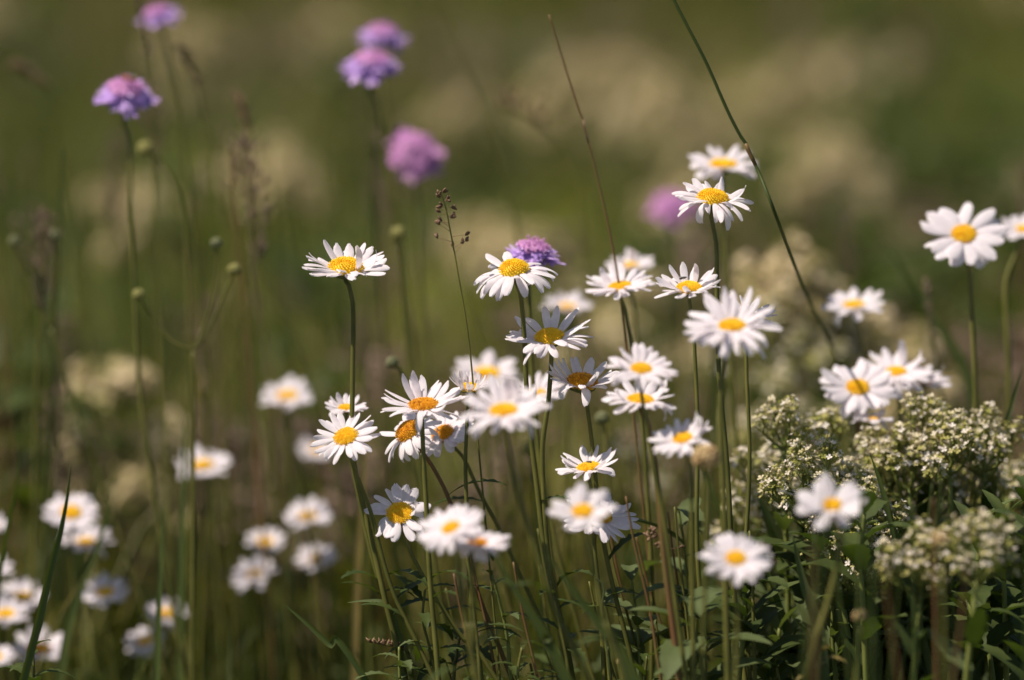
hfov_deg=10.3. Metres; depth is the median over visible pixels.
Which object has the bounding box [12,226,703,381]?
grass tussock
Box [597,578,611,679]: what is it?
meadow plant
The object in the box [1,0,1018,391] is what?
ground
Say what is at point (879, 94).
leafy plant
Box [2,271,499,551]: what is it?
grass tussock
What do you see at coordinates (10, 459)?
meadow plant
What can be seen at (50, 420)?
meadow plant
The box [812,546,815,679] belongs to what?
meadow plant
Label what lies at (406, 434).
daisy
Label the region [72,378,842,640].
grass tussock
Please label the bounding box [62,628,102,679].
undergrowth shoot
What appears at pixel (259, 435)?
grass tussock
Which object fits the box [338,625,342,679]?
sedge plant
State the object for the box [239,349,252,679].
meadow plant
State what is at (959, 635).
meadow plant
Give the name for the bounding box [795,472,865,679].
daisy
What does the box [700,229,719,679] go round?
meadow plant
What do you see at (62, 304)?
leafy plant
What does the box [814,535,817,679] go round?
meadow plant
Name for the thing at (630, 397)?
daisy
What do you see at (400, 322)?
grass tussock
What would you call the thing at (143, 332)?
meadow plant
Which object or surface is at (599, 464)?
daisy
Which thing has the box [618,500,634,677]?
sedge plant
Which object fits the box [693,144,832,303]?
leafy plant
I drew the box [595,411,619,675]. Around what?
scabious bud
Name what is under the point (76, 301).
grass tussock
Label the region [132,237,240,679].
scabious bud
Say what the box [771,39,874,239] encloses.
cress plant
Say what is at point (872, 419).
daisy
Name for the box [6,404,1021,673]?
grass tussock
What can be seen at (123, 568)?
sedge plant
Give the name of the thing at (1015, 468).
cress plant
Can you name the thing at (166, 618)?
daisy
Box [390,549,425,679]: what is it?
sedge plant
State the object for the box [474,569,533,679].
leafy shoot
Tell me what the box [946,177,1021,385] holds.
leafy plant
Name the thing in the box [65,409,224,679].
flowering plant
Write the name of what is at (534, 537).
sedge plant
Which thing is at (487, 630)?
meadow plant
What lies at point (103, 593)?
daisy
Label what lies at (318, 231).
leafy plant
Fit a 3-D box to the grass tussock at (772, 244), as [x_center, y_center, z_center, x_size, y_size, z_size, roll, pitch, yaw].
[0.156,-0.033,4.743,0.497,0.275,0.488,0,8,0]
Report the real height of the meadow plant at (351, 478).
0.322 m
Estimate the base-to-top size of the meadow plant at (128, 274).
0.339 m
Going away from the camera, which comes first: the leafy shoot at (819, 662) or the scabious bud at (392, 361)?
the leafy shoot at (819, 662)
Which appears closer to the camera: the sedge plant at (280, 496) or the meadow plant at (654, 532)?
the meadow plant at (654, 532)
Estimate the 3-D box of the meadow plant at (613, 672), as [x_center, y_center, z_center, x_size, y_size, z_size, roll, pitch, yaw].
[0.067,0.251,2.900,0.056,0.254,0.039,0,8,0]
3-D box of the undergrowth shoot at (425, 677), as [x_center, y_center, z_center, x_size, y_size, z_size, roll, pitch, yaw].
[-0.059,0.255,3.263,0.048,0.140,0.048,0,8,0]
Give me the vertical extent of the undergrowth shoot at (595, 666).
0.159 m
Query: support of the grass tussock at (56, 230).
on the ground at (477, 40)
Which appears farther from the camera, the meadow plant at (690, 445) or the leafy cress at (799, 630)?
the meadow plant at (690, 445)
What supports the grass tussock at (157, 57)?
on the ground at (477, 40)
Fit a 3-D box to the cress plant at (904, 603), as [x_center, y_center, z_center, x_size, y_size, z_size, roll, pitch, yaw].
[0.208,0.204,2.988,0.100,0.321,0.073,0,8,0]
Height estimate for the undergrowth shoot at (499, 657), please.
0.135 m
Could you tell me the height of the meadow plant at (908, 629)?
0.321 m
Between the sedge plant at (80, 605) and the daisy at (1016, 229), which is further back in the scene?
the sedge plant at (80, 605)
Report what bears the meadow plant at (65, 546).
on the ground at (477, 40)
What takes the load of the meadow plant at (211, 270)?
on the ground at (477, 40)
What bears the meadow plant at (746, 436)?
on the ground at (477, 40)
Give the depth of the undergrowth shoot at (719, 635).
2.92 m
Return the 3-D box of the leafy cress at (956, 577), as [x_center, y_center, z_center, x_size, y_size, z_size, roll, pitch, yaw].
[0.233,0.233,3.019,0.070,0.256,0.078,0,8,0]
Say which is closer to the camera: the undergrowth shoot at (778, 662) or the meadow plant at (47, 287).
the undergrowth shoot at (778, 662)
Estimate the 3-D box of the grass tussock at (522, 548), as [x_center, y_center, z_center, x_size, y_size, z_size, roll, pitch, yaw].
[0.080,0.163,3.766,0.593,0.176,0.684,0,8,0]
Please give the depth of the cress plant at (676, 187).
4.78 m
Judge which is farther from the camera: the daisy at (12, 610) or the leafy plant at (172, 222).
the leafy plant at (172, 222)
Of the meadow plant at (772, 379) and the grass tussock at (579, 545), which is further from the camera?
the grass tussock at (579, 545)
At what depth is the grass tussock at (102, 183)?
5.70 m
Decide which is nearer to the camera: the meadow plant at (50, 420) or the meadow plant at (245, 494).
the meadow plant at (50, 420)
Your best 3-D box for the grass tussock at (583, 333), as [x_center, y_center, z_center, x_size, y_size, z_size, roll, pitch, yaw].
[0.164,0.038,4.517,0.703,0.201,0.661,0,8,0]
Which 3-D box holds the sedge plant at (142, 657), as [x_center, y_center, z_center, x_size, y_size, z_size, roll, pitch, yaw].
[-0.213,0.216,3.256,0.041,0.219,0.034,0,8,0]
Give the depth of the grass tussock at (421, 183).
5.61 m
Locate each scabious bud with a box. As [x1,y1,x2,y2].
[9,230,169,679]
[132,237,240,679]
[137,140,191,679]
[386,356,452,675]
[391,226,432,669]
[521,439,550,679]
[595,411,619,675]
[691,443,720,679]
[853,609,866,679]
[931,530,948,679]
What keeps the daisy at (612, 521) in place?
on the ground at (477, 40)
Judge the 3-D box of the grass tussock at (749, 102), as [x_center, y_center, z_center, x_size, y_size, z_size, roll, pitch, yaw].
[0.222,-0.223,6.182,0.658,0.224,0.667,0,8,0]
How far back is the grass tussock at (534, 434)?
4.14 m
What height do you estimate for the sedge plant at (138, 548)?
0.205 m
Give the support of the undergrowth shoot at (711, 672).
on the ground at (477, 40)
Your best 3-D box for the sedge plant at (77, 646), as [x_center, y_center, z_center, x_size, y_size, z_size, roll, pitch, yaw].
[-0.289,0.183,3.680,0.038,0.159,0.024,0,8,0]
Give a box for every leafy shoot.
[385,574,476,671]
[415,621,513,679]
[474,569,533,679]
[522,580,592,676]
[579,564,688,679]
[615,498,761,640]
[628,586,778,679]
[730,529,787,679]
[796,632,849,679]
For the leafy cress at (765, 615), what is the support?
on the ground at (477, 40)
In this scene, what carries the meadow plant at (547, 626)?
on the ground at (477, 40)
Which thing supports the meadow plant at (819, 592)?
on the ground at (477, 40)
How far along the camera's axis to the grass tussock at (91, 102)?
6.89 m
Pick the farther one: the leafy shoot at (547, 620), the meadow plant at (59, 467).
the meadow plant at (59, 467)
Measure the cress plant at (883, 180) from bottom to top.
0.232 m
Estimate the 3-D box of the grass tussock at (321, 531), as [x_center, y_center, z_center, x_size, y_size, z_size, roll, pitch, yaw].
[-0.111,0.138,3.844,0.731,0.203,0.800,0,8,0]
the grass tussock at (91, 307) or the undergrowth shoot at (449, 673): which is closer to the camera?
the undergrowth shoot at (449, 673)
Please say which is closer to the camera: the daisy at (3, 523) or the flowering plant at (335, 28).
the daisy at (3, 523)
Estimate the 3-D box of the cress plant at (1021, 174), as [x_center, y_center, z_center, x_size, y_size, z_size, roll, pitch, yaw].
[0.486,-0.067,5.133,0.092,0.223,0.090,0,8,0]
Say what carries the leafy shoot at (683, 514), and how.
on the ground at (477, 40)
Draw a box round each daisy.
[0,513,6,679]
[0,558,13,679]
[0,577,41,658]
[0,594,28,679]
[0,645,15,664]
[11,624,62,679]
[42,492,98,679]
[61,523,114,679]
[83,572,129,679]
[124,625,164,679]
[143,596,187,679]
[175,444,231,679]
[231,553,278,679]
[245,527,285,669]
[259,374,312,679]
[283,496,331,679]
[294,543,337,679]
[298,436,326,677]
[302,240,436,679]
[310,412,435,679]
[325,392,417,679]
[364,483,523,679]
[380,370,466,679]
[380,412,514,679]
[416,504,514,679]
[417,411,545,626]
[430,522,510,679]
[449,370,493,679]
[452,349,525,679]
[459,374,604,679]
[474,251,575,679]
[505,305,593,673]
[516,371,594,679]
[541,290,592,679]
[547,356,643,667]
[548,481,626,679]
[554,445,617,679]
[557,491,640,679]
[585,262,655,679]
[601,379,682,679]
[605,247,658,676]
[606,342,688,679]
[648,411,711,679]
[654,262,720,679]
[672,177,753,679]
[683,286,781,679]
[688,144,758,599]
[698,532,771,679]
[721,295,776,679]
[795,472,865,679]
[819,358,897,471]
[821,287,884,594]
[851,408,893,581]
[859,340,934,537]
[904,359,951,558]
[920,202,1008,516]
[1002,215,1023,564]
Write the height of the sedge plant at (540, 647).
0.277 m
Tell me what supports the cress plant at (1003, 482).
on the ground at (477, 40)
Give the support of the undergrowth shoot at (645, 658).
on the ground at (477, 40)
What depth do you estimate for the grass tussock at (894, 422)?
4.08 m
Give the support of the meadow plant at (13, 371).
on the ground at (477, 40)
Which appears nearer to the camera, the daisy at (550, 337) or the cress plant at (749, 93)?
the daisy at (550, 337)
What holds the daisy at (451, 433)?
on the ground at (477, 40)
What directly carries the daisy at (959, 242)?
on the ground at (477, 40)
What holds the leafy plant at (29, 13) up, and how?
on the ground at (477, 40)
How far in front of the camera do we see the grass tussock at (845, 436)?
3.88 m
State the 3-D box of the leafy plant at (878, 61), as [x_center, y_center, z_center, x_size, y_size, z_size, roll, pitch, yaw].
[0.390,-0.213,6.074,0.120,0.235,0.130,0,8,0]
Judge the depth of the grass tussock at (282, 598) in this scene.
3.67 m
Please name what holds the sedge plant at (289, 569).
on the ground at (477, 40)
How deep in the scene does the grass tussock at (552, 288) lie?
4.99 m
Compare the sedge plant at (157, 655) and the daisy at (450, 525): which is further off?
the sedge plant at (157, 655)
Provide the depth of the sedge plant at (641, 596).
3.13 m
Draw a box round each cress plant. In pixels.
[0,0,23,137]
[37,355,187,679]
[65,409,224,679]
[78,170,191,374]
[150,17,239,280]
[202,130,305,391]
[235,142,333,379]
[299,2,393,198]
[413,89,493,284]
[441,208,521,406]
[474,223,593,452]
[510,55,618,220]
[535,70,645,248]
[553,267,714,488]
[582,50,676,240]
[596,435,671,662]
[612,76,706,237]
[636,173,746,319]
[648,97,765,297]
[707,296,810,664]
[707,501,782,679]
[713,68,814,219]
[727,364,825,593]
[729,229,855,574]
[729,429,801,679]
[751,394,816,678]
[756,334,873,642]
[757,427,856,679]
[767,130,884,264]
[768,272,899,472]
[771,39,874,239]
[786,126,882,263]
[794,513,890,679]
[795,157,923,267]
[797,405,850,650]
[812,469,909,679]
[820,519,895,679]
[828,453,911,677]
[838,45,915,141]
[844,423,958,674]
[863,424,966,675]
[867,321,962,508]
[874,391,986,679]
[874,514,972,679]
[893,465,981,679]
[903,408,982,679]
[927,507,1021,679]
[930,446,1015,679]
[954,401,1023,679]
[967,455,1023,664]
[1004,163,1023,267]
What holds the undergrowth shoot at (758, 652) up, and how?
on the ground at (477, 40)
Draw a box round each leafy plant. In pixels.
[0,0,83,176]
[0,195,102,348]
[0,285,126,529]
[0,328,57,586]
[0,384,144,679]
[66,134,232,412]
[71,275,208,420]
[103,166,269,409]
[209,334,360,472]
[228,224,378,371]
[234,366,404,549]
[257,244,405,483]
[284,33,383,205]
[286,37,388,247]
[359,213,505,344]
[433,118,541,278]
[438,197,540,330]
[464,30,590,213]
[490,44,568,182]
[573,247,739,462]
[589,225,725,365]
[601,189,707,253]
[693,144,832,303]
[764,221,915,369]
[791,193,910,425]
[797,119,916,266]
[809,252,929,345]
[810,56,944,252]
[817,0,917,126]
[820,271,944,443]
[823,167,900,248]
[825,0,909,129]
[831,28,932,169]
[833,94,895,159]
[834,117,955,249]
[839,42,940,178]
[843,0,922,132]
[846,257,966,440]
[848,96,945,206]
[856,135,972,285]
[862,237,995,417]
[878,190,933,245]
[892,78,1023,296]
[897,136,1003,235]
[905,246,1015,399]
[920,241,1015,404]
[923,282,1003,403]
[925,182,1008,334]
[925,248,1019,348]
[936,293,1022,454]
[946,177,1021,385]
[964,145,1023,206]
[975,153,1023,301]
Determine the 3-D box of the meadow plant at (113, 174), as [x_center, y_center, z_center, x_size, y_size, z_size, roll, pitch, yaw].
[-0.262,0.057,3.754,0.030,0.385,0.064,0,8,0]
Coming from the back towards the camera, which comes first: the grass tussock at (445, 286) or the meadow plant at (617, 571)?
the grass tussock at (445, 286)
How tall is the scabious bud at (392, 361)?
0.347 m
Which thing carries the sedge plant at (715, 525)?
on the ground at (477, 40)
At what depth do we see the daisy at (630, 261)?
3.12 m
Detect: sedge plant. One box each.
[0,447,20,587]
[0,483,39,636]
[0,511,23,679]
[1,519,29,603]
[20,467,70,679]
[29,402,92,679]
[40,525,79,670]
[47,521,66,632]
[55,491,111,679]
[64,621,75,679]
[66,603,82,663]
[67,467,98,675]
[67,473,95,679]
[88,491,148,679]
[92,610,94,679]
[115,461,161,672]
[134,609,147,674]
[136,527,174,679]
[154,503,163,679]
[174,494,206,673]
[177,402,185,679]
[279,405,282,677]
[281,478,296,677]
[284,604,368,679]
[294,421,344,642]
[306,589,338,679]
[310,528,349,679]
[336,442,377,673]
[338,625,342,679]
[339,623,346,679]
[348,599,407,675]
[350,529,364,675]
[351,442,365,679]
[358,461,401,655]
[387,426,405,660]
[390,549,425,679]
[447,454,458,628]
[472,549,489,610]
[494,555,572,679]
[500,573,540,678]
[505,617,515,661]
[522,585,546,679]
[530,458,538,663]
[532,472,543,679]
[544,551,641,679]
[599,559,605,679]
[602,397,648,572]
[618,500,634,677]
[626,496,669,651]
[635,458,668,661]
[654,578,680,677]
[678,527,689,605]
[679,474,722,629]
[688,444,734,675]
[695,438,756,654]
[700,482,716,570]
[735,467,741,599]
[760,401,803,646]
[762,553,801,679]
[793,537,829,679]
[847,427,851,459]
[870,454,933,679]
[886,245,1017,570]
[939,496,942,659]
[973,365,1023,679]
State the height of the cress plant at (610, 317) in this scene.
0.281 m
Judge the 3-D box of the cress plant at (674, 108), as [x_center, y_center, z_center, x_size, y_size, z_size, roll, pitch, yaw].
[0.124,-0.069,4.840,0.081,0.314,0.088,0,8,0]
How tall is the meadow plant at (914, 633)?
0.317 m
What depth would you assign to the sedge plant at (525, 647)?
3.05 m
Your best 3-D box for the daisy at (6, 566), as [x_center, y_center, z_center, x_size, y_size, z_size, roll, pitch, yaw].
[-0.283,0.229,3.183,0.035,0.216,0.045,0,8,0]
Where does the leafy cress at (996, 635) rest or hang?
on the ground at (477, 40)
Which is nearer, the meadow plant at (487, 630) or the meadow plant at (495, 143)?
the meadow plant at (487, 630)
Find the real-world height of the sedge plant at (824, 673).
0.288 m
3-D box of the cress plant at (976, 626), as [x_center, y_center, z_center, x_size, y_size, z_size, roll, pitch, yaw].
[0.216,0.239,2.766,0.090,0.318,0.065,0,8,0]
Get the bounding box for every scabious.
[94,73,187,679]
[135,2,227,679]
[337,46,429,679]
[354,21,420,674]
[385,126,445,679]
[505,235,565,664]
[644,189,697,564]
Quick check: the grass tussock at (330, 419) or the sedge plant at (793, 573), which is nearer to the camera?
the sedge plant at (793, 573)
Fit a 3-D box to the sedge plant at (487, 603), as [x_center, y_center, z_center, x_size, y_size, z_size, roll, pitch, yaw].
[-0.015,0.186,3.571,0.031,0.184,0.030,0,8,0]
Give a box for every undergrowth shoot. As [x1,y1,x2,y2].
[0,639,73,679]
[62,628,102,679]
[328,627,413,679]
[354,639,427,679]
[372,635,394,669]
[392,650,441,679]
[396,660,441,679]
[404,649,419,679]
[429,656,470,679]
[459,627,514,674]
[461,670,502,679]
[488,645,539,679]
[520,641,589,679]
[520,662,558,679]
[528,620,592,661]
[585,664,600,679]
[594,650,610,679]
[618,651,683,679]
[647,635,662,673]
[654,647,741,679]
[679,606,732,679]
[681,569,716,679]
[697,576,762,673]
[697,579,759,679]
[707,642,723,671]
[745,622,772,679]
[755,582,764,596]
[757,660,784,679]
[941,663,963,679]
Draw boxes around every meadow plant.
[0,180,29,637]
[0,273,36,668]
[0,315,24,659]
[0,450,0,508]
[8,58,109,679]
[13,214,50,679]
[25,206,62,674]
[28,204,89,630]
[36,147,63,676]
[37,91,53,397]
[38,199,58,462]
[38,385,75,679]
[39,252,46,674]
[44,347,52,679]
[48,314,80,664]
[62,339,68,614]
[84,206,96,634]
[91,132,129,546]
[115,183,168,662]
[116,174,175,498]
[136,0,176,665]
[137,79,176,671]
[142,271,152,540]
[157,260,207,674]
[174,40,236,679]
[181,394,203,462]
[186,402,222,679]
[194,168,204,592]
[194,329,216,679]
[195,312,216,594]
[196,291,247,667]
[208,135,215,451]
[219,392,238,679]
[223,126,272,679]
[224,131,386,679]
[225,283,237,520]
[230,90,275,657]
[232,147,276,679]
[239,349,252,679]
[241,306,252,679]
[249,255,293,679]
[252,294,305,679]
[261,133,320,625]
[274,378,284,599]
[286,333,309,679]
[296,175,383,676]
[316,384,328,663]
[318,93,345,640]
[344,283,362,668]
[347,313,377,443]
[349,129,379,670]
[355,412,372,679]
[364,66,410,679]
[364,177,419,543]
[366,637,415,679]
[378,160,392,621]
[378,231,385,679]
[384,368,395,679]
[434,188,500,679]
[441,0,539,431]
[445,588,468,676]
[453,573,466,641]
[466,555,481,679]
[470,551,496,675]
[495,84,599,679]
[512,562,538,677]
[537,528,570,674]
[540,577,556,679]
[548,14,660,665]
[588,581,616,679]
[593,369,628,600]
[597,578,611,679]
[601,588,619,679]
[608,541,643,677]
[609,534,633,629]
[625,496,662,679]
[635,537,675,679]
[643,525,684,590]
[649,567,662,675]
[667,512,689,678]
[673,0,855,451]
[674,507,690,679]
[683,397,694,491]
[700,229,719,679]
[709,250,720,664]
[744,355,748,528]
[771,331,782,592]
[780,246,789,478]
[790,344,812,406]
[800,466,828,679]
[804,520,829,679]
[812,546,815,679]
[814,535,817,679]
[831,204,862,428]
[832,524,850,679]
[855,446,862,679]
[865,491,878,679]
[868,568,873,679]
[883,562,900,679]
[888,505,907,679]
[900,483,932,679]
[910,461,944,679]
[912,504,916,679]
[922,278,968,589]
[932,498,937,679]
[952,557,967,679]
[1016,163,1023,512]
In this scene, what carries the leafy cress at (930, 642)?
on the ground at (477, 40)
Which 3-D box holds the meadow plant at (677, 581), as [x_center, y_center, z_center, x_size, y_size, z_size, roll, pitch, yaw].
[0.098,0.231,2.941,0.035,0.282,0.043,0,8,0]
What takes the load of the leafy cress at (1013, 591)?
on the ground at (477, 40)
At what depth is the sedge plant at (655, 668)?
3.04 m
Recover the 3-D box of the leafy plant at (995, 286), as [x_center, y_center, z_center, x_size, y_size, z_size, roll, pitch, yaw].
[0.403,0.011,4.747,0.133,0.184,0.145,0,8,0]
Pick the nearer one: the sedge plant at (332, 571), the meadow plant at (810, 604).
the meadow plant at (810, 604)
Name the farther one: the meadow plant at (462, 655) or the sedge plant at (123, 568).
the sedge plant at (123, 568)
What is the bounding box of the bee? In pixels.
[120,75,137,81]
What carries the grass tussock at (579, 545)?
on the ground at (477, 40)
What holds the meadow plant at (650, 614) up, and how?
on the ground at (477, 40)
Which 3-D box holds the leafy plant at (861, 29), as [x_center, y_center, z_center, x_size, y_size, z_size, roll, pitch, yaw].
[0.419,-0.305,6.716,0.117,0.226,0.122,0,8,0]
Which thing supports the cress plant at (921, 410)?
on the ground at (477, 40)
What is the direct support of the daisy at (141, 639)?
on the ground at (477, 40)
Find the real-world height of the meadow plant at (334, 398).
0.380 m
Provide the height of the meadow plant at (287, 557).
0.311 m
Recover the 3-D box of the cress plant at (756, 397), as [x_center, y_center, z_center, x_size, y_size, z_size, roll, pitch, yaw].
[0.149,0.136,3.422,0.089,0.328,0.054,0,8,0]
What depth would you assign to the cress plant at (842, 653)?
2.93 m
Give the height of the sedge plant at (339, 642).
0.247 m
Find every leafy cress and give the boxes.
[662,557,798,679]
[714,601,845,679]
[715,567,804,626]
[731,599,804,652]
[751,464,868,679]
[757,484,875,660]
[757,518,831,679]
[767,559,898,679]
[771,484,887,678]
[787,492,911,679]
[792,606,851,675]
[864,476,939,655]
[874,562,940,677]
[874,572,949,679]
[874,595,903,679]
[876,563,957,675]
[879,560,960,679]
[894,517,955,678]
[901,534,1001,676]
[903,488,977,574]
[912,583,1023,679]
[936,489,1023,679]
[944,498,1023,679]
[954,595,1011,679]
[964,571,1023,664]
[966,545,1023,679]
[974,476,1023,624]
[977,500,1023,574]
[979,608,1023,679]
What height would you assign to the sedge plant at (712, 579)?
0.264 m
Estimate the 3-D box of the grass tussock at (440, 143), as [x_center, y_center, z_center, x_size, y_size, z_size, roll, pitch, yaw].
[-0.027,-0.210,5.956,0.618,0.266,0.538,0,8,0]
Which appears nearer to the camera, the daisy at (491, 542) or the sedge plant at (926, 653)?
the daisy at (491, 542)
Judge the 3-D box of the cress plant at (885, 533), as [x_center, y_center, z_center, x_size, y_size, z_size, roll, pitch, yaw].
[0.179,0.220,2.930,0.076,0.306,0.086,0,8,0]
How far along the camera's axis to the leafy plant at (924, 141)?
5.20 m
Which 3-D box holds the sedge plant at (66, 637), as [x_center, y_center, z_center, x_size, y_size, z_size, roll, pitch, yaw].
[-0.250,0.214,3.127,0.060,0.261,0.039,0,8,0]
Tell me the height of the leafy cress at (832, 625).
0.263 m
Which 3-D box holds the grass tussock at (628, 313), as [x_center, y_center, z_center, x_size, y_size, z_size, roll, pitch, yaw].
[0.051,0.004,4.476,0.814,0.280,0.752,0,8,0]
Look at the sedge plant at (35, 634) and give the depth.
2.86 m
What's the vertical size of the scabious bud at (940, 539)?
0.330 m
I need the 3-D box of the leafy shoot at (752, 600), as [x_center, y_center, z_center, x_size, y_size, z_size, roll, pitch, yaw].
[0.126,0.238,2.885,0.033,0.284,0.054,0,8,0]
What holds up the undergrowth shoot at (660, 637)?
on the ground at (477, 40)
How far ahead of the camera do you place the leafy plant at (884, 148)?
5.37 m
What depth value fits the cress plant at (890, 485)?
2.99 m
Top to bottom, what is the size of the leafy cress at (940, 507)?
0.267 m
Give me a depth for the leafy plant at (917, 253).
4.20 m
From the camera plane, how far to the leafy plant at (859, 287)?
3.94 m
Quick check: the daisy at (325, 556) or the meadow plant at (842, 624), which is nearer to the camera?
the meadow plant at (842, 624)
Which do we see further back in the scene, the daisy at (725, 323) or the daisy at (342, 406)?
the daisy at (342, 406)
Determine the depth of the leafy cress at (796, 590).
2.96 m
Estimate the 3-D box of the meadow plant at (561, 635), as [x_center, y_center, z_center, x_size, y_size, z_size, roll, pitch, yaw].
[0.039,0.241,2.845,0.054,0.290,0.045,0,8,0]
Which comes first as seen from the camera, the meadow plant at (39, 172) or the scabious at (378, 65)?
the scabious at (378, 65)
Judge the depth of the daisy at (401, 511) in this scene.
2.89 m
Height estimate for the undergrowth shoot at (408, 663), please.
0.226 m
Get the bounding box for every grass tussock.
[0,0,226,104]
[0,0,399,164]
[0,8,402,164]
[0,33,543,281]
[0,60,300,219]
[0,64,454,275]
[0,66,571,263]
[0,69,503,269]
[0,74,163,161]
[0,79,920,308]
[0,89,256,310]
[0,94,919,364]
[0,127,379,261]
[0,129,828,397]
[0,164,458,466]
[0,210,378,382]
[0,213,312,396]
[0,238,498,490]
[0,242,304,408]
[0,247,544,432]
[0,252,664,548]
[0,285,473,679]
[0,310,897,679]
[0,388,817,650]
[0,405,915,674]
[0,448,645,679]
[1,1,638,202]
[1,159,207,297]
[1,229,700,485]
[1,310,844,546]
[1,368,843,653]
[1,382,895,678]
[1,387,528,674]
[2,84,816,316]
[2,155,752,352]
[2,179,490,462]
[2,237,728,402]
[2,240,652,497]
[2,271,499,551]
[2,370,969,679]
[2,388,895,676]
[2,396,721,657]
[3,170,1002,435]
[3,386,677,679]
[4,195,334,331]
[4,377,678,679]
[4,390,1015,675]
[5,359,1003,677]
[6,308,1023,638]
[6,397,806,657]
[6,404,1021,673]
[8,204,953,486]
[11,261,1023,637]
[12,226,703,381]
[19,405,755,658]
[20,0,679,121]
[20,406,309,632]
[25,0,462,134]
[50,177,646,358]
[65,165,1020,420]
[67,213,1004,492]
[72,0,501,129]
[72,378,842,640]
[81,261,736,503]
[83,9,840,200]
[96,1,479,139]
[96,354,752,545]
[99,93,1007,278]
[109,347,1018,547]
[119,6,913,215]
[133,1,700,149]
[137,299,1004,508]
[139,0,889,145]
[149,206,770,490]
[157,342,1015,501]
[163,170,600,325]
[166,0,801,114]
[167,211,749,369]
[169,120,995,272]
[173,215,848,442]
[180,231,671,352]
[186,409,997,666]
[198,174,927,384]
[202,72,586,233]
[205,219,1015,453]
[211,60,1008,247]
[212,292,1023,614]
[217,217,932,353]
[226,145,577,282]
[231,6,779,183]
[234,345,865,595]
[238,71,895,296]
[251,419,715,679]
[261,90,683,230]
[262,160,982,427]
[266,10,743,110]
[270,216,1013,446]
[273,355,851,509]
[278,396,1021,650]
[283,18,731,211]
[291,254,991,433]
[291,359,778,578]
[326,83,842,248]
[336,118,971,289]
[341,375,943,532]
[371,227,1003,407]
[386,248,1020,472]
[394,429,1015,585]
[398,180,880,312]
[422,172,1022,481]
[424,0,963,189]
[430,139,924,377]
[444,15,911,158]
[444,254,743,412]
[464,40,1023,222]
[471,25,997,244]
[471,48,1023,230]
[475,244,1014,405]
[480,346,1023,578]
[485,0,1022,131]
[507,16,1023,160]
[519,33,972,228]
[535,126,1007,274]
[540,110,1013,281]
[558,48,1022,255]
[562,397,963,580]
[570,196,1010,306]
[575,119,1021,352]
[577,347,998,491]
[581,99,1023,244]
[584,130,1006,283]
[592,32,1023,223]
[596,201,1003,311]
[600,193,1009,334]
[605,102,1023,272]
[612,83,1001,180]
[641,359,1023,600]
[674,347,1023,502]
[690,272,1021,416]
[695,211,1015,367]
[767,0,1023,167]
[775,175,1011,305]
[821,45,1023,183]
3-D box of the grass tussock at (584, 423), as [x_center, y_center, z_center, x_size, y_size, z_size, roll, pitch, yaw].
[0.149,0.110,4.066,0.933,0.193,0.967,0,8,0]
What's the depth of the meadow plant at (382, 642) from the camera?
2.90 m

